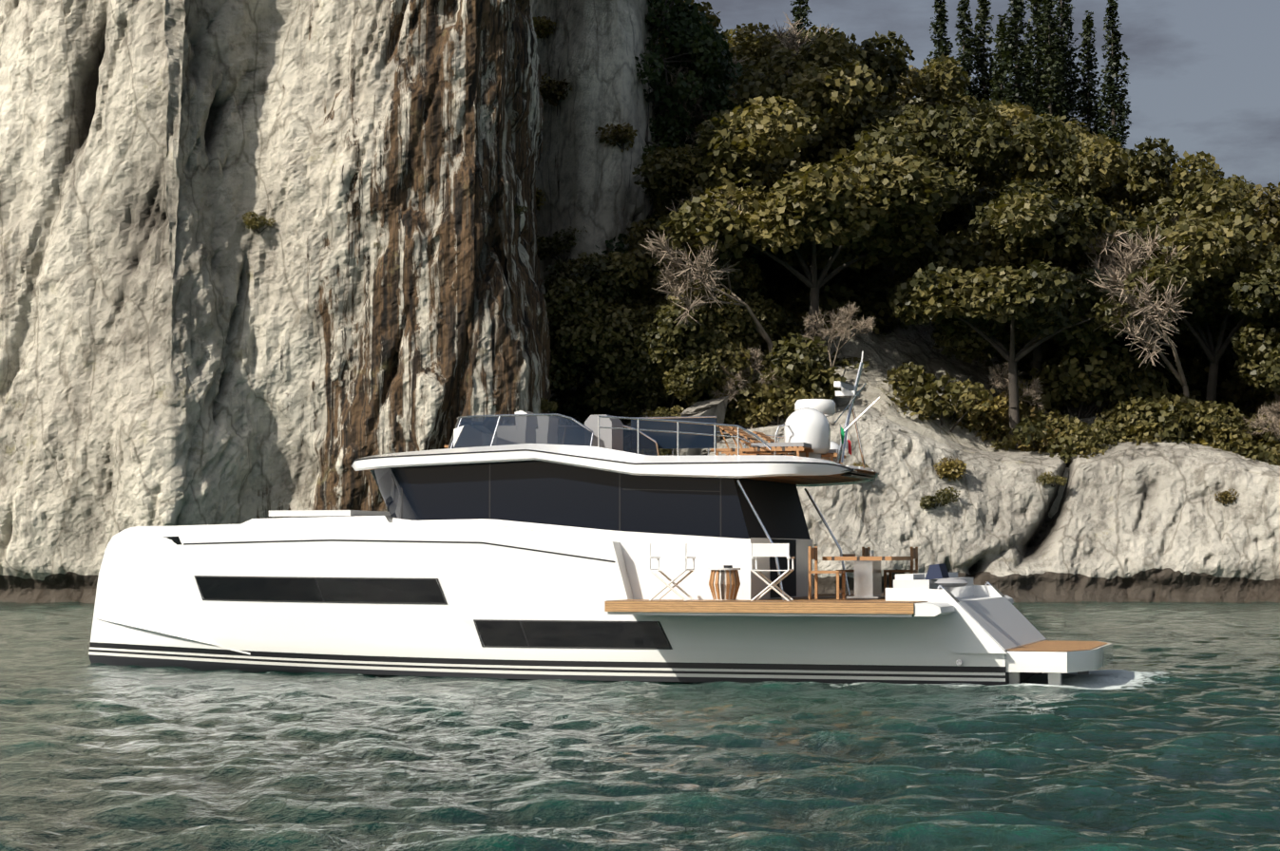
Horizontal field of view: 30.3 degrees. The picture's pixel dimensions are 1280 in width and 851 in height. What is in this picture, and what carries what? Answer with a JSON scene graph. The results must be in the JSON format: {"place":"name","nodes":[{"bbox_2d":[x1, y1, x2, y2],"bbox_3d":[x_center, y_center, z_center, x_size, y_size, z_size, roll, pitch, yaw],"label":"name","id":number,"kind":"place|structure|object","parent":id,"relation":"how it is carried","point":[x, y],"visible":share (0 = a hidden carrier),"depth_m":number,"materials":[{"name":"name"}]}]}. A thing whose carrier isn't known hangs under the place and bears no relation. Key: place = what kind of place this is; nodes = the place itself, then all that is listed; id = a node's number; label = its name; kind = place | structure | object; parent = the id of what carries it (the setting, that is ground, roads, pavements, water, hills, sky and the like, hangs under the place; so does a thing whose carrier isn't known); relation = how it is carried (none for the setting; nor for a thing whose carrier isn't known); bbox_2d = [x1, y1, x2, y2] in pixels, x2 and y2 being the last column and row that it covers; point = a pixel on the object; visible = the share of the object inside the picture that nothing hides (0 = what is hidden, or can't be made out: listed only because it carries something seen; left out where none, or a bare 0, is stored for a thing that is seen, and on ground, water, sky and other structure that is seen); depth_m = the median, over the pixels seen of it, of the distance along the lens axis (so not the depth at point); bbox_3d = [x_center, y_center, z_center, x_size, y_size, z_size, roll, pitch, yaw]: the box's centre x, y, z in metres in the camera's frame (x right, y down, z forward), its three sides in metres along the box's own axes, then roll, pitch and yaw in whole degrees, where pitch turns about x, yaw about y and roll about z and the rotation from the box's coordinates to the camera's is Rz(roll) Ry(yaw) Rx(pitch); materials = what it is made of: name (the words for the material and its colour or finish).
{"place":"outdoors","nodes":[
{"label":"outdoors","id":0,"kind":"place"},
{"bbox_2d":[0,0,551,603],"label":"cliff","id":1,"kind":"structure","parent":0,"point":[181,344],"depth_m":96.06,"materials":[{"name":"stone"}]},
{"bbox_2d":[543,251,661,355],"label":"shrub","id":2,"kind":"object","parent":1,"relation":"on","point":[553,277],"visible":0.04,"depth_m":108.00,"materials":[{"name":"green plant"}]},
{"bbox_2d":[542,253,675,415],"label":"shrub","id":3,"kind":"object","parent":1,"relation":"on","point":[581,304],"visible":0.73,"depth_m":104.18,"materials":[{"name":"green plant"}]},
{"bbox_2d":[0,601,1279,850],"bbox_3d":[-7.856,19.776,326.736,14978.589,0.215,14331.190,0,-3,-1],"label":"sea water","id":4,"kind":"structure","parent":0,"point":[1161,733],"depth_m":22.95,"materials":[{"name":"liquid"}]},
{"bbox_2d":[529,0,660,419],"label":"cliff","id":5,"kind":"structure","parent":4,"relation":"on","point":[589,50],"depth_m":111.97,"materials":[{"name":"stone"}]},
{"bbox_2d":[538,73,573,106],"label":"shrub","id":6,"kind":"object","parent":5,"relation":"attached to","point":[552,90],"visible":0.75,"depth_m":112.13,"materials":[{"name":"green plant"}]},
{"bbox_2d":[535,226,587,263],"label":"shrub","id":7,"kind":"object","parent":5,"relation":"on","point":[544,248],"visible":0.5,"depth_m":111.47,"materials":[{"name":"green plant"}]},
{"bbox_2d":[594,122,637,152],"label":"shrub","id":8,"kind":"object","parent":5,"relation":"attached to","point":[619,134],"visible":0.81,"depth_m":111.18,"materials":[{"name":"green plant"}]},
{"bbox_2d":[649,107,692,148],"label":"shrub","id":9,"kind":"object","parent":5,"relation":"attached to","point":[668,121],"visible":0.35,"depth_m":115.15,"materials":[{"name":"green plant"}]},
{"bbox_2d":[645,0,700,74],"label":"ivy","id":10,"kind":"object","parent":5,"relation":"attached to","point":[669,4],"visible":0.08,"depth_m":116.79,"materials":[{"name":"green plant"}]},
{"bbox_2d":[634,0,722,103],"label":"tree","id":11,"kind":"object","parent":5,"relation":"attached to","point":[656,61],"visible":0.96,"depth_m":114.38,"materials":[{"name":"green plant"}]},
{"bbox_2d":[654,0,727,93],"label":"ivy","id":12,"kind":"object","parent":5,"relation":"attached to","point":[709,31],"visible":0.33,"depth_m":115.39,"materials":[{"name":"green plant"}]},
{"bbox_2d":[623,216,794,337],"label":"shrub","id":13,"kind":"object","parent":5,"relation":"on","point":[640,232],"depth_m":109.88,"materials":[{"name":"green plant"}]},
{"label":"bare tree","id":14,"kind":"object","parent":5,"relation":"on","visible":0},
{"bbox_2d":[642,24,704,149],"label":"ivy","id":15,"kind":"object","parent":14,"relation":"attached to","point":[676,47],"visible":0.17,"depth_m":115.71,"materials":[{"name":"green plant"}]},
{"bbox_2d":[652,59,706,136],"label":"ivy","id":16,"kind":"object","parent":14,"relation":"attached to","point":[673,91],"visible":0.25,"depth_m":115.64,"materials":[{"name":"green plant"}]},
{"bbox_2d":[667,2,744,120],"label":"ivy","id":17,"kind":"object","parent":14,"relation":"attached to","point":[712,99],"visible":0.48,"depth_m":116.54,"materials":[{"name":"green plant"}]},
{"bbox_2d":[88,443,1112,686],"bbox_3d":[-1.287,2.663,39.591,17.849,4.519,7.400,-1,-3,17],"label":"yacht","id":18,"kind":"object","parent":4,"relation":"on","point":[524,562],"visible":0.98,"depth_m":37.39,"materials":[{"name":"white"}]},
{"bbox_2d":[444,351,879,468],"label":"yacht flybridge fittings","id":19,"kind":"object","parent":18,"relation":"on","point":[807,421],"visible":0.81,"depth_m":38.12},
{"bbox_2d":[648,543,695,600],"bbox_3d":[0.483,2.228,35.878,0.610,0.874,0.500,-1,-3,17],"label":"director chair","id":20,"kind":"object","parent":18,"relation":"on","point":[658,551],"visible":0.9,"depth_m":35.70,"materials":[{"name":"white fabric"}]},
{"bbox_2d":[707,565,740,600],"bbox_3d":[1.277,2.376,35.731,0.490,0.525,0.490,-1,-3,17],"label":"drum side table","id":21,"kind":"object","parent":18,"relation":"on","point":[724,582],"visible":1,"depth_m":35.56,"materials":[{"name":"brown wood"}]},
{"bbox_2d":[710,422,813,458],"bbox_3d":[1.926,0.293,37.217,1.500,0.654,0.680,-1,-3,17],"label":"sun lounger","id":22,"kind":"object","parent":18,"relation":"on","point":[797,448],"visible":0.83,"depth_m":36.97,"materials":[{"name":"brown wood"}]},
{"bbox_2d":[749,543,794,601],"bbox_3d":[1.995,2.215,35.625,0.610,0.874,0.500,-1,-3,12],"label":"director chair","id":23,"kind":"object","parent":18,"relation":"on","point":[757,550],"visible":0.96,"depth_m":35.43,"materials":[{"name":"white fabric"}]},
{"bbox_2d":[808,546,845,599],"bbox_3d":[2.901,2.287,36.705,0.480,0.820,0.480,-1,-3,17],"label":"teak chair","id":24,"kind":"object","parent":18,"relation":"on","point":[812,553],"visible":1,"depth_m":36.58,"materials":[{"name":"brown wood"}]},
{"bbox_2d":[821,550,911,598],"bbox_3d":[3.635,2.373,37.732,1.100,0.760,1.700,-1,-3,17],"label":"dining table","id":25,"kind":"object","parent":18,"relation":"on","point":[868,584],"visible":0.98,"depth_m":37.39,"materials":[{"name":"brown wood"}]},
{"bbox_2d":[893,563,974,589],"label":"aft sunpad cushions","id":26,"kind":"object","parent":18,"relation":"on","point":[935,576],"visible":0.98,"depth_m":35.82,"materials":[{"name":"grey fabric"}]},
{"bbox_2d":[661,396,1279,603],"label":"shore rocks","id":27,"kind":"object","parent":4,"relation":"on","point":[1146,522],"visible":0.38,"depth_m":97.81,"materials":[{"name":"stone"}]},
{"bbox_2d":[582,376,671,425],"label":"shore shrub","id":28,"kind":"object","parent":27,"relation":"on","point":[599,401],"visible":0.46,"depth_m":104.13,"materials":[{"name":"green plant"}]},
{"bbox_2d":[933,456,967,481],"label":"shrub","id":29,"kind":"object","parent":27,"relation":"on","point":[949,468],"visible":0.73,"depth_m":98.59,"materials":[{"name":"green plant"}]},
{"bbox_2d":[1186,401,1257,453],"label":"shrub","id":30,"kind":"object","parent":27,"relation":"on","point":[1223,424],"visible":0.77,"depth_m":100.97,"materials":[{"name":"green plant"}]},
{"bbox_2d":[549,262,1127,518],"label":"rocky slope","id":31,"kind":"structure","parent":0,"point":[896,349],"depth_m":107.40,"materials":[{"name":"grey stone"}]},
{"bbox_2d":[596,232,745,410],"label":"shrub","id":32,"kind":"object","parent":31,"relation":"on","point":[632,272],"visible":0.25,"depth_m":103.66,"materials":[{"name":"green plant"}]},
{"bbox_2d":[587,276,783,403],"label":"shrub","id":33,"kind":"object","parent":31,"relation":"on","point":[665,314],"visible":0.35,"depth_m":102.91,"materials":[{"name":"green plant"}]},
{"bbox_2d":[606,299,769,416],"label":"shrub","id":34,"kind":"object","parent":31,"relation":"on","point":[691,375],"visible":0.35,"depth_m":102.08,"materials":[{"name":"green plant"}]},
{"bbox_2d":[638,191,775,363],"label":"bare tree","id":35,"kind":"object","parent":31,"relation":"on","point":[686,271],"visible":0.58,"depth_m":101.59,"materials":[{"name":"grey plant"}]},
{"bbox_2d":[625,229,796,351],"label":"shrub","id":36,"kind":"object","parent":31,"relation":"on","point":[743,265],"visible":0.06,"depth_m":106.06,"materials":[{"name":"green plant"}]},
{"bbox_2d":[631,109,854,255],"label":"holm oak tree","id":37,"kind":"object","parent":31,"relation":"on","point":[678,168],"visible":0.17,"depth_m":109.52,"materials":[{"name":"green plant"}]},
{"bbox_2d":[721,346,780,424],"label":"shrub","id":38,"kind":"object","parent":31,"relation":"on","point":[754,364],"visible":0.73,"depth_m":102.22,"materials":[{"name":"plant"}]},
{"bbox_2d":[721,21,790,98],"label":"holm oak tree","id":39,"kind":"object","parent":31,"relation":"on","point":[753,49],"visible":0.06,"depth_m":134.02,"materials":[{"name":"green plant"}]},
{"bbox_2d":[735,375,828,428],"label":"shore shrub","id":40,"kind":"object","parent":31,"relation":"on","point":[768,411],"visible":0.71,"depth_m":101.78,"materials":[{"name":"green plant"}]},
{"bbox_2d":[733,13,835,75],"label":"bare tree","id":41,"kind":"object","parent":31,"relation":"on","point":[792,39],"visible":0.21,"depth_m":132.03,"materials":[{"name":"grey plant"}]},
{"bbox_2d":[753,332,846,400],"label":"shrub","id":42,"kind":"object","parent":31,"relation":"on","point":[810,364],"visible":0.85,"depth_m":101.49,"materials":[{"name":"green plant"}]},
{"bbox_2d":[655,95,960,351],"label":"holm oak tree","id":43,"kind":"object","parent":31,"relation":"on","point":[825,217],"visible":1,"depth_m":103.01,"materials":[{"name":"green plant"}]},
{"bbox_2d":[772,285,858,337],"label":"undergrowth","id":44,"kind":"object","parent":31,"relation":"on","point":[795,309],"visible":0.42,"depth_m":110.04,"materials":[{"name":"green plant"}]},
{"bbox_2d":[802,304,877,367],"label":"bare shrub","id":45,"kind":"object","parent":31,"relation":"on","point":[842,320],"visible":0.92,"depth_m":102.83,"materials":[{"name":"grey plant"}]},
{"bbox_2d":[785,269,909,335],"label":"undergrowth","id":46,"kind":"object","parent":31,"relation":"on","point":[868,304],"visible":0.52,"depth_m":110.73,"materials":[{"name":"green plant"}]},
{"bbox_2d":[725,29,980,291],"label":"holm oak tree","id":47,"kind":"object","parent":31,"relation":"on","point":[808,85],"visible":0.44,"depth_m":110.06,"materials":[{"name":"green plant"}]},
{"bbox_2d":[793,30,971,302],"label":"holm oak tree","id":48,"kind":"object","parent":31,"relation":"on","point":[893,59],"visible":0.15,"depth_m":117.01,"materials":[{"name":"green plant"}]},
{"bbox_2d":[802,100,1025,334],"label":"holm oak tree","id":49,"kind":"object","parent":31,"relation":"on","point":[970,195],"visible":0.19,"depth_m":110.83,"materials":[{"name":"green plant"}]},
{"bbox_2d":[884,64,952,112],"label":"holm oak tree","id":50,"kind":"object","parent":31,"relation":"on","point":[907,86],"visible":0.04,"depth_m":130.52,"materials":[{"name":"green plant"}]},
{"bbox_2d":[871,78,978,273],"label":"holm oak tree","id":51,"kind":"object","parent":31,"relation":"on","point":[897,97],"visible":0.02,"depth_m":118.63,"materials":[{"name":"green plant"}]},
{"bbox_2d":[880,362,994,432],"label":"shore shrub","id":52,"kind":"object","parent":31,"relation":"on","point":[925,392],"visible":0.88,"depth_m":102.46,"materials":[{"name":"green plant"}]},
{"bbox_2d":[912,94,982,105],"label":"holm oak tree","id":53,"kind":"object","parent":31,"relation":"on","point":[967,98],"depth_m":140.13,"materials":[{"name":"green plant"}]},
{"bbox_2d":[925,0,955,100],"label":"cypress tree","id":54,"kind":"object","parent":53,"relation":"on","point":[942,44],"visible":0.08,"depth_m":146.14,"materials":[{"name":"green plant"}]},
{"bbox_2d":[995,0,1035,114],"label":"cypress tree","id":55,"kind":"object","parent":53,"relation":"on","point":[1015,88],"visible":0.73,"depth_m":142.94,"materials":[{"name":"green plant"}]},
{"bbox_2d":[952,390,1027,441],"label":"dry shrub","id":56,"kind":"object","parent":31,"relation":"on","point":[984,436],"visible":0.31,"depth_m":103.48,"materials":[{"name":"green plant"}]},
{"bbox_2d":[964,396,1039,440],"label":"dry shrub","id":57,"kind":"object","parent":31,"relation":"on","point":[1002,417],"visible":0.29,"depth_m":103.35,"materials":[{"name":"green plant"}]},
{"bbox_2d":[936,101,1081,242],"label":"holm oak tree","id":58,"kind":"object","parent":31,"relation":"on","point":[1011,113],"visible":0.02,"depth_m":118.80,"materials":[{"name":"green plant"}]},
{"bbox_2d":[888,178,1145,450],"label":"holm oak tree","id":59,"kind":"object","parent":31,"relation":"on","point":[953,304],"visible":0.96,"depth_m":101.99,"materials":[{"name":"green plant"}]},
{"bbox_2d":[989,362,1044,409],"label":"shrub","id":60,"kind":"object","parent":31,"relation":"on","point":[1025,393],"visible":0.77,"depth_m":103.56,"materials":[{"name":"plant"}]},
{"bbox_2d":[955,286,1095,377],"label":"shrub","id":61,"kind":"object","parent":31,"relation":"on","point":[1048,352],"visible":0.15,"depth_m":110.87,"materials":[{"name":"green plant"}]},
{"bbox_2d":[921,112,1136,407],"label":"holm oak tree","id":62,"kind":"object","parent":31,"relation":"on","point":[990,149],"visible":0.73,"depth_m":107.65,"materials":[{"name":"green plant"}]},
{"bbox_2d":[988,414,1087,463],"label":"bush","id":63,"kind":"object","parent":31,"relation":"on","point":[1027,431],"visible":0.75,"depth_m":102.14,"materials":[{"name":"green plant"}]},
{"bbox_2d":[978,131,1135,239],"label":"holm oak tree","id":64,"kind":"object","parent":31,"relation":"on","point":[1074,147],"visible":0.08,"depth_m":120.32,"materials":[{"name":"green plant"}]},
{"bbox_2d":[1022,364,1148,418],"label":"undergrowth","id":65,"kind":"object","parent":31,"relation":"on","point":[1084,397],"visible":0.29,"depth_m":105.44,"materials":[{"name":"green plant"}]},
{"bbox_2d":[1006,339,1173,419],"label":"undergrowth","id":66,"kind":"object","parent":31,"relation":"on","point":[1048,397],"visible":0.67,"depth_m":105.47,"materials":[{"name":"green plant"}]},
{"bbox_2d":[1057,423,1128,458],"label":"shore shrub","id":67,"kind":"object","parent":31,"relation":"on","point":[1089,444],"visible":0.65,"depth_m":101.25,"materials":[{"name":"green plant"}]},
{"bbox_2d":[1035,114,1169,219],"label":"holm oak tree","id":68,"kind":"object","parent":31,"relation":"on","point":[1078,130],"depth_m":124.25,"materials":[{"name":"green plant"}]},
{"bbox_2d":[1076,224,1192,402],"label":"bare tree","id":69,"kind":"object","parent":31,"relation":"on","point":[1115,275],"visible":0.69,"depth_m":102.44,"materials":[{"name":"grey plant"}]},
{"bbox_2d":[1086,407,1184,445],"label":"shore shrub","id":70,"kind":"object","parent":31,"relation":"on","point":[1103,426],"visible":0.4,"depth_m":102.27,"materials":[{"name":"green plant"}]},
{"bbox_2d":[1081,348,1196,411],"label":"shrub","id":71,"kind":"object","parent":31,"relation":"on","point":[1189,374],"visible":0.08,"depth_m":110.33,"materials":[{"name":"green plant"}]},
{"bbox_2d":[1065,135,1232,359],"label":"holm oak tree","id":72,"kind":"object","parent":31,"relation":"on","point":[1149,173],"visible":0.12,"depth_m":114.60,"materials":[{"name":"green plant"}]},
{"bbox_2d":[1108,396,1190,445],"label":"shore shrub","id":73,"kind":"object","parent":31,"relation":"on","point":[1130,416],"visible":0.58,"depth_m":101.86,"materials":[{"name":"green plant"}]},
{"bbox_2d":[1115,394,1208,442],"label":"shrub","id":74,"kind":"object","parent":31,"relation":"on","point":[1167,432],"visible":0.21,"depth_m":101.55,"materials":[{"name":"green plant"}]},
{"bbox_2d":[1129,355,1208,409],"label":"undergrowth","id":75,"kind":"object","parent":31,"relation":"on","point":[1199,368],"visible":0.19,"depth_m":113.04,"materials":[{"name":"green plant"}]},
{"bbox_2d":[1135,394,1240,445],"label":"shore shrub","id":76,"kind":"object","parent":31,"relation":"on","point":[1185,410],"visible":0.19,"depth_m":101.57,"materials":[{"name":"green plant"}]},
{"bbox_2d":[1107,177,1279,405],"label":"holm oak tree","id":77,"kind":"object","parent":31,"relation":"on","point":[1213,265],"visible":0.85,"depth_m":104.61,"materials":[{"name":"green plant"}]},
{"bbox_2d":[1169,243,1279,417],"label":"holm oak tree","id":78,"kind":"object","parent":31,"relation":"on","point":[1188,334],"visible":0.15,"depth_m":109.87,"materials":[{"name":"green plant"}]},
{"bbox_2d":[1195,427,1279,464],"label":"shore shrub","id":79,"kind":"object","parent":31,"relation":"on","point":[1264,456],"visible":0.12,"depth_m":100.19,"materials":[{"name":"green plant"}]},
{"bbox_2d":[1210,413,1279,462],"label":"shore shrub","id":80,"kind":"object","parent":31,"relation":"on","point":[1253,440],"visible":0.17,"depth_m":101.75,"materials":[{"name":"green plant"}]},
{"bbox_2d":[1216,369,1279,419],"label":"undergrowth","id":81,"kind":"object","parent":31,"relation":"on","point":[1237,395],"visible":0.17,"depth_m":112.47,"materials":[{"name":"green plant"}]},
{"bbox_2d":[1230,245,1279,394],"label":"holm oak tree","id":82,"kind":"object","parent":31,"relation":"on","point":[1265,356],"visible":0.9,"depth_m":103.94,"materials":[{"name":"green plant"}]},
{"bbox_2d":[1232,181,1279,250],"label":"holm oak tree","id":83,"kind":"object","parent":31,"relation":"on","point":[1271,208],"visible":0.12,"depth_m":118.35,"materials":[{"name":"green plant"}]},
{"bbox_2d":[1242,401,1279,441],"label":"dry shrub","id":84,"kind":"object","parent":31,"relation":"on","point":[1275,410],"visible":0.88,"depth_m":100.93,"materials":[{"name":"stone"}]},
{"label":"holm oak","id":85,"kind":"object","parent":31,"relation":"on","visible":0},
{"bbox_2d":[1050,0,1084,133],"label":"cypress tree","id":86,"kind":"object","parent":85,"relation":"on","point":[1063,9],"visible":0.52,"depth_m":149.00,"materials":[{"name":"green plant"}]},
{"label":"holm oak","id":87,"kind":"object","parent":31,"relation":"on","visible":0},
{"bbox_2d":[1031,0,1070,122],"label":"cypress tree","id":88,"kind":"object","parent":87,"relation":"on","point":[1051,82],"visible":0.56,"depth_m":143.08,"materials":[{"name":"green plant"}]},
{"bbox_2d":[1095,0,1132,150],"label":"cypress tree","id":89,"kind":"object","parent":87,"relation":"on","point":[1111,87],"visible":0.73,"depth_m":143.06,"materials":[{"name":"green plant"}]},
{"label":"holm oak","id":90,"kind":"object","parent":31,"relation":"on","visible":0},
{"bbox_2d":[1070,10,1107,145],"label":"cypress tree","id":91,"kind":"object","parent":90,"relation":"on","point":[1088,108],"visible":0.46,"depth_m":146.14,"materials":[{"name":"green plant"}]},
{"bbox_2d":[683,0,1279,219],"label":"sky","id":92,"kind":"structure","parent":0,"point":[1204,75],"materials":[{"name":"grey"}]},
{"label":"bare tree","id":93,"kind":"object","parent":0,"visible":0},
{"bbox_2d":[953,0,984,101],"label":"cypress tree","id":94,"kind":"object","parent":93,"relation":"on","point":[966,45],"visible":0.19,"depth_m":149.14,"materials":[{"name":"green plant"}]},
{"bbox_2d":[966,0,1000,103],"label":"cypress tree","id":95,"kind":"object","parent":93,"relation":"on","point":[984,77],"visible":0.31,"depth_m":149.02,"materials":[{"name":"green plant"}]},
{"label":"bare tree","id":96,"kind":"object","parent":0,"visible":0},
{"bbox_2d":[988,14,1011,102],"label":"cypress tree","id":97,"kind":"object","parent":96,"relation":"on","point":[999,94],"visible":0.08,"depth_m":146.16,"materials":[{"name":"green plant"}]},
{"bbox_2d":[1019,0,1057,116],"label":"cypress tree","id":98,"kind":"object","parent":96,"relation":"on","point":[1035,16],"visible":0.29,"depth_m":146.03,"materials":[{"name":"green plant"}]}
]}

